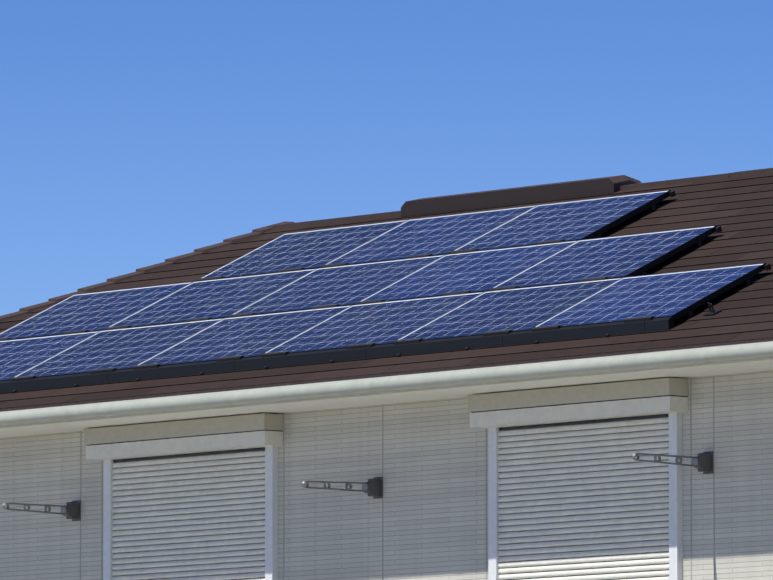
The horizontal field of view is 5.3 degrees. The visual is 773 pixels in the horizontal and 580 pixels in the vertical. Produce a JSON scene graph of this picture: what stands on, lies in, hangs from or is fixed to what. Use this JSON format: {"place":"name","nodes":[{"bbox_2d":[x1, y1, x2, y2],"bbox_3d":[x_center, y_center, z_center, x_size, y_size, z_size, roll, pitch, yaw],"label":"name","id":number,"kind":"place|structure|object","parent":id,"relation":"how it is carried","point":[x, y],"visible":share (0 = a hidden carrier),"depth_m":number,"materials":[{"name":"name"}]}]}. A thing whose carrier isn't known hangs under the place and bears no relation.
{"place":"outdoors","nodes":[
{"label":"outdoors","id":0,"kind":"place"},
{"bbox_2d":[0,370,772,579],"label":"house walls","id":1,"kind":"structure","parent":0,"point":[434,489],"depth_m":60.74,"materials":[{"name":"white paint"}]},
{"bbox_2d":[2,500,80,520],"bbox_3d":[-2.644,1.670,63.323,0.726,0.156,0.096,4,-7,-41],"label":"pole holder","id":2,"kind":"object","parent":1,"relation":"attached to","point":[71,510],"visible":1,"depth_m":63.46,"materials":[{"name":"grey metal"}]},
{"bbox_2d":[83,413,283,579],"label":"shuttered window","id":3,"kind":"structure","parent":1,"relation":"attached to","point":[195,499],"depth_m":62.43,"materials":[{"name":"grey metal"}]},
{"bbox_2d":[302,477,382,498],"bbox_3d":[-0.331,1.431,60.660,0.726,0.156,0.096,4,-7,-41],"label":"pole holder","id":4,"kind":"object","parent":1,"relation":"attached to","point":[373,487],"visible":1,"depth_m":60.80,"materials":[{"name":"grey metal"}]},
{"bbox_2d":[0,357,772,437],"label":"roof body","id":5,"kind":"structure","parent":1,"relation":"on","point":[463,391],"depth_m":60.24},
{"bbox_2d":[0,173,772,408],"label":"roof slates","id":6,"kind":"object","parent":5,"relation":"on","point":[739,210],"visible":0.31,"depth_m":60.94,"materials":[{"name":"brown tile"}]},
{"bbox_2d":[0,221,293,321],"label":"hip caps","id":7,"kind":"object","parent":6,"relation":"on","point":[143,270],"visible":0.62,"depth_m":66.58,"materials":[{"name":"metal"}]},
{"bbox_2d":[0,190,771,392],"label":"solar array","id":8,"kind":"object","parent":6,"relation":"on","point":[528,274],"visible":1,"depth_m":62.39,"materials":[{"name":"blue glass"}]},
{"bbox_2d":[703,302,721,315],"bbox_3d":[2.283,0.131,58.202,0.096,0.097,0.110,4,-7,-41],"label":"roof anchor","id":9,"kind":"object","parent":6,"relation":"on","point":[712,312],"visible":0.94,"depth_m":58.19,"materials":[{"name":"black metal"}]},
{"bbox_2d":[0,341,772,425],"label":"gutter","id":10,"kind":"object","parent":5,"relation":"attached to","point":[725,353],"visible":1,"depth_m":59.62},
{"bbox_2d":[0,338,772,411],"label":"drip edge","id":11,"kind":"object","parent":5,"relation":"attached to","point":[405,373],"visible":0.25,"depth_m":59.82,"materials":[{"name":"metal"}]},
{"bbox_2d":[401,175,641,216],"bbox_3d":[1.047,-0.725,64.415,0.328,0.153,2.480,4,-7,-41],"label":"ridge vent","id":12,"kind":"object","parent":5,"relation":"on","point":[528,194],"visible":0.77,"depth_m":64.22,"materials":[{"name":"metal"}]},
{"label":"roof slates","id":13,"kind":"object","parent":5,"relation":"attached to","visible":0},
{"bbox_2d":[268,168,772,229],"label":"ridge cap","id":14,"kind":"object","parent":13,"relation":"on","point":[622,187],"visible":0.35,"depth_m":63.27,"materials":[{"name":"metal"}]},
{"bbox_2d":[80,376,714,579],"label":"wall siding joints","id":15,"kind":"object","parent":1,"relation":"attached to","point":[486,494],"visible":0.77,"depth_m":59.98,"materials":[{"name":"grey"}]},
{"bbox_2d":[467,378,688,579],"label":"shuttered window","id":16,"kind":"structure","parent":1,"relation":"attached to","point":[576,491],"depth_m":59.11,"materials":[{"name":"grey metal"}]},
{"bbox_2d":[632,451,713,473],"bbox_3d":[1.989,1.191,57.990,0.726,0.156,0.096,4,-7,-41],"label":"pole holder","id":17,"kind":"object","parent":1,"relation":"attached to","point":[703,462],"visible":1,"depth_m":58.13,"materials":[{"name":"grey metal"}]},
{"bbox_2d":[0,0,772,315],"label":"sky","id":18,"kind":"structure","parent":0,"point":[135,134],"materials":[{"name":"blue"}]}
]}

